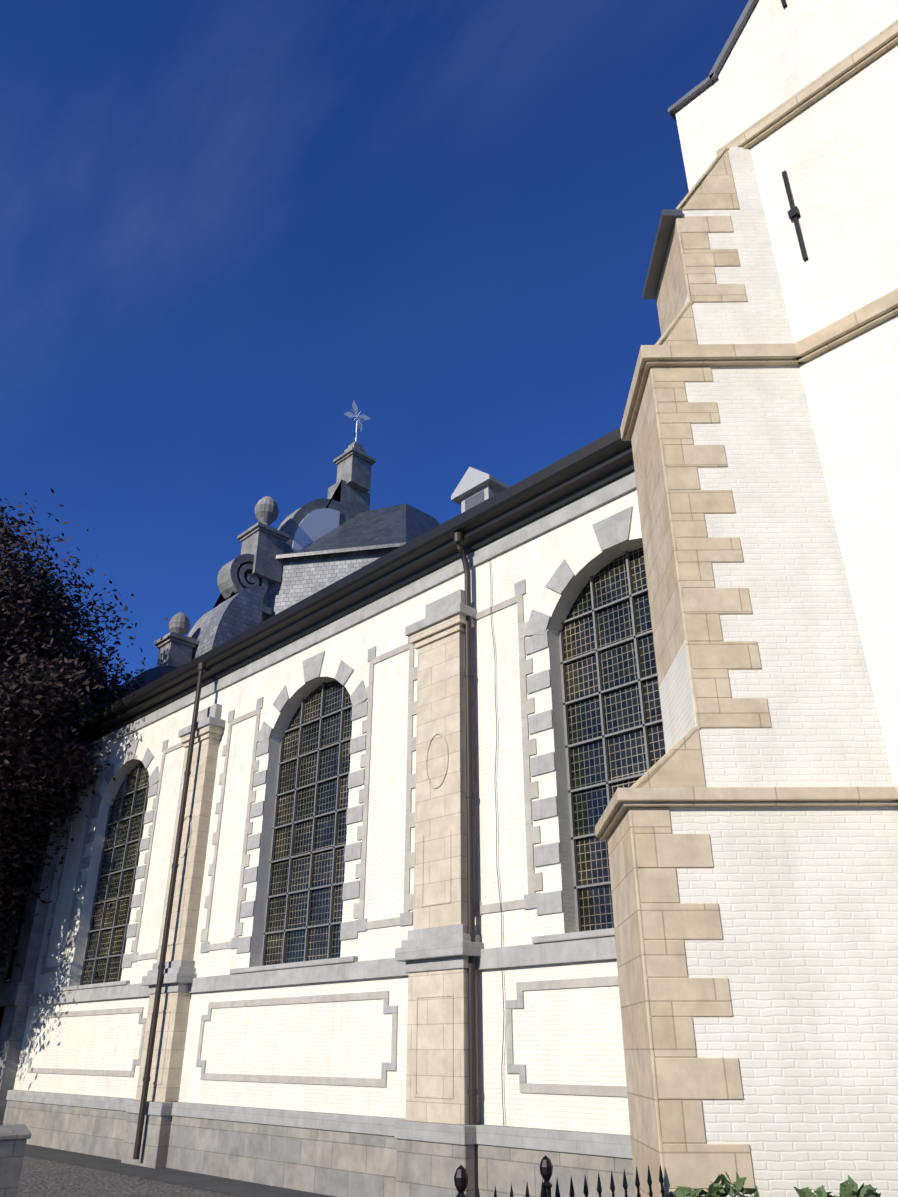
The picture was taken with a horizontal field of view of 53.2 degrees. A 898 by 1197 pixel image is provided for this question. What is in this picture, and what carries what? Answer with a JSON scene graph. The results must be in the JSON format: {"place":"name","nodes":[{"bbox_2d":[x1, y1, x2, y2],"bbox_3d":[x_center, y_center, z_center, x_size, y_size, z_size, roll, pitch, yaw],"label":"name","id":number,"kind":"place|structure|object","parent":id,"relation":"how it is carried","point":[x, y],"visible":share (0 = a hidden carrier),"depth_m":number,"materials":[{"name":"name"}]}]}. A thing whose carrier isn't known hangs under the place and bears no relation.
{"place":"outdoors","nodes":[
{"label":"outdoors","id":0,"kind":"place"},
{"bbox_2d":[17,1155,240,1196],"bbox_3d":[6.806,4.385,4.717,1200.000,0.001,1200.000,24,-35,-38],"label":"ground","id":1,"kind":"structure","parent":0,"point":[40,1177],"depth_m":13.41,"materials":[{"name":"grey stone"}]},
{"bbox_2d":[0,1124,30,1196],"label":"stone posts","id":2,"kind":"object","parent":1,"relation":"on","point":[13,1140],"visible":1,"depth_m":10.86,"materials":[{"name":"grey stone"}]},
{"bbox_2d":[0,488,167,981],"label":"tree","id":3,"kind":"object","parent":1,"relation":"on","point":[66,667],"depth_m":22.70,"materials":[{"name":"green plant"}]},
{"bbox_2d":[24,1144,334,1196],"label":"paved strip","id":4,"kind":"object","parent":1,"relation":"on","point":[217,1184],"depth_m":14.22,"materials":[{"name":"grey stone"}]},
{"bbox_2d":[0,479,369,1027],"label":"gable","id":5,"kind":"structure","parent":1,"relation":"on","point":[346,500],"depth_m":33.85,"materials":[{"name":"stone"}]},
{"bbox_2d":[0,729,77,1124],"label":"corner pilaster","id":6,"kind":"object","parent":5,"relation":"attached to","point":[16,991],"visible":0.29,"depth_m":21.86,"materials":[{"name":"stone"}]},
{"bbox_2d":[103,666,178,707],"bbox_3d":[-9.161,3.034,26.113,1.900,2.400,1.200,24,-35,-38],"label":"slate sweep","id":7,"kind":"object","parent":5,"relation":"attached to","point":[154,674],"visible":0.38,"depth_m":26.06,"materials":[{"name":"grey stone"}]},
{"bbox_2d":[64,441,375,726],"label":"gable ornaments","id":8,"kind":"object","parent":5,"relation":"on","point":[263,542],"visible":0.62,"depth_m":31.62},
{"bbox_2d":[191,586,264,659],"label":"dome roof","id":9,"kind":"structure","parent":5,"relation":"attached to","point":[234,616],"depth_m":28.86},
{"bbox_2d":[292,508,339,550],"bbox_3d":[-5.064,-2.578,34.301,2.050,2.650,0.020,24,-35,-38],"label":"gable render","id":10,"kind":"object","parent":5,"relation":"attached to","point":[313,526],"visible":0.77,"depth_m":34.33,"materials":[{"name":"grey paint"}]},
{"bbox_2d":[267,546,400,618],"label":"wall","id":11,"kind":"structure","parent":5,"relation":"attached to","point":[303,577],"depth_m":31.68,"materials":[{"name":"stone"}]},
{"bbox_2d":[344,400,370,441],"bbox_3d":[-3.934,-7.462,38.312,1.465,2.283,0.052,24,-35,-38],"label":"cross","id":12,"kind":"object","parent":5,"relation":"on","point":[352,415],"depth_m":38.44,"materials":[{"name":"silver metal"}]},
{"bbox_2d":[276,503,440,558],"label":"roof","id":13,"kind":"structure","parent":5,"relation":"attached to","point":[396,525],"depth_m":33.89,"materials":[{"name":"stone"}]},
{"bbox_2d":[3,1100,634,1196],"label":"plinth","id":14,"kind":"structure","parent":1,"relation":"on","point":[335,1163],"depth_m":13.03,"materials":[{"name":"stone"}]},
{"bbox_2d":[13,489,642,1134],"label":"aisle wall","id":15,"kind":"structure","parent":1,"relation":"on","point":[567,1035],"depth_m":13.96,"materials":[{"name":"paint"}]},
{"bbox_2d":[126,589,483,1144],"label":"pilaster moldings","id":16,"kind":"structure","parent":15,"relation":"attached to","point":[448,947],"depth_m":12.35,"materials":[{"name":"grey stone"}]},
{"bbox_2d":[133,532,477,1196],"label":"downpipes","id":17,"kind":"object","parent":16,"relation":"attached to","point":[458,538],"visible":1,"depth_m":13.74,"materials":[{"name":"brown metal"}]},
{"bbox_2d":[6,471,636,1158],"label":"stone trim","id":18,"kind":"structure","parent":15,"relation":"attached to","point":[582,945],"depth_m":13.99,"materials":[{"name":"stone"}]},
{"bbox_2d":[489,558,503,1125],"bbox_3d":[0.670,3.235,12.327,0.010,8.700,0.073,24,-35,-38],"label":"cable","id":19,"kind":"object","parent":18,"relation":"attached to","point":[496,861],"visible":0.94,"depth_m":12.19,"materials":[{"name":"white metal"}]},
{"bbox_2d":[27,594,626,1096],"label":"trim","id":20,"kind":"structure","parent":15,"relation":"attached to","point":[531,788],"depth_m":14.16,"materials":[{"name":"stone"}]},
{"bbox_2d":[67,427,634,743],"bbox_3d":[-2.973,0.464,17.596,0.500,0.450,20.800,24,-35,-38],"label":"eave gutter","id":21,"kind":"object","parent":15,"relation":"attached to","point":[604,460],"visible":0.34,"depth_m":15.63,"materials":[{"name":"black metal"}]},
{"bbox_2d":[79,551,662,984],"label":"window bars","id":22,"kind":"object","parent":15,"relation":"attached to","point":[635,637],"depth_m":15.57,"materials":[{"name":"grey metal"}]},
{"bbox_2d":[82,548,665,984],"bbox_3d":[-2.498,3.939,16.182,0.001,5.150,17.140,24,-35,-38],"label":"window frame","id":23,"kind":"object","parent":15,"relation":"attached to","point":[626,750],"visible":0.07,"depth_m":14.55,"materials":[{"name":"black metal"}]},
{"bbox_2d":[454,1155,676,1196],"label":"fence","id":24,"kind":"object","parent":1,"relation":"on","point":[461,1176],"visible":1,"depth_m":5.08,"materials":[{"name":"metal"}]},
{"bbox_2d":[673,1171,880,1196],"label":"bush","id":25,"kind":"object","parent":1,"relation":"on","point":[717,1189],"visible":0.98,"depth_m":5.35,"materials":[{"name":"green plant"}]},
{"bbox_2d":[659,146,897,1196],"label":"brick wall","id":26,"kind":"structure","parent":1,"relation":"on","point":[803,954],"depth_m":6.78,"materials":[{"name":"brick"}]},
{"bbox_2d":[642,209,682,298],"bbox_3d":[2.424,-3.903,10.236,0.215,0.090,1.210,0,-27,1],"label":"cap","id":27,"kind":"object","parent":26,"relation":"attached to","point":[661,245],"visible":0.71,"depth_m":10.12,"materials":[{"name":"grey stone"}]},
{"bbox_2d":[121,1113,474,1196],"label":"pilaster plinth","id":28,"kind":"structure","parent":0,"point":[426,1169],"depth_m":11.19,"materials":[{"name":"grey stone"}]},
{"bbox_2d":[135,614,478,1124],"bbox_3d":[-2.700,4.743,15.255,0.340,6.880,8.580,24,-35,-38],"label":"pilaster","id":29,"kind":"object","parent":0,"point":[437,1079],"visible":0.85,"depth_m":13.28,"materials":[{"name":"beige stone"}]},
{"bbox_2d":[0,0,748,691],"label":"sky","id":30,"kind":"structure","parent":0,"point":[227,227],"materials":[{"name":"blue"}]},
{"bbox_2d":[595,0,897,1196],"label":"tower","id":31,"kind":"structure","parent":0,"point":[673,1080],"depth_m":8.25,"materials":[{"name":"white paint"}]},
{"bbox_2d":[668,0,758,121],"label":"roof edge","id":32,"kind":"object","parent":31,"relation":"attached to","point":[698,89],"visible":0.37,"depth_m":10.96,"materials":[{"name":"grey metal"}]},
{"bbox_2d":[781,0,807,260],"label":"anchors","id":33,"kind":"object","parent":31,"relation":"attached to","point":[794,213],"visible":1,"depth_m":9.36,"materials":[{"name":"metal"}]},
{"bbox_3d":[-1.207,0.046,20.578,6.320,3.180,21.500,24,-35,-38],"label":"aisle roof","id":34,"kind":"object","parent":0,"visible":0},
{"bbox_2d":[451,467,509,512],"bbox_3d":[1.016,-1.531,16.146,1.820,1.150,0.940,24,-35,-38],"label":"dormer","id":35,"kind":"object","parent":34,"relation":"on","point":[473,481],"visible":0.26,"depth_m":15.63,"materials":[{"name":"paint"}]},
{"bbox_2d":[465,490,483,510],"bbox_3d":[0.452,-1.598,15.569,0.030,0.450,0.460,24,-35,-38],"label":"dormer louvre","id":36,"kind":"object","parent":35,"relation":"attached to","point":[474,500],"visible":0.36,"depth_m":15.61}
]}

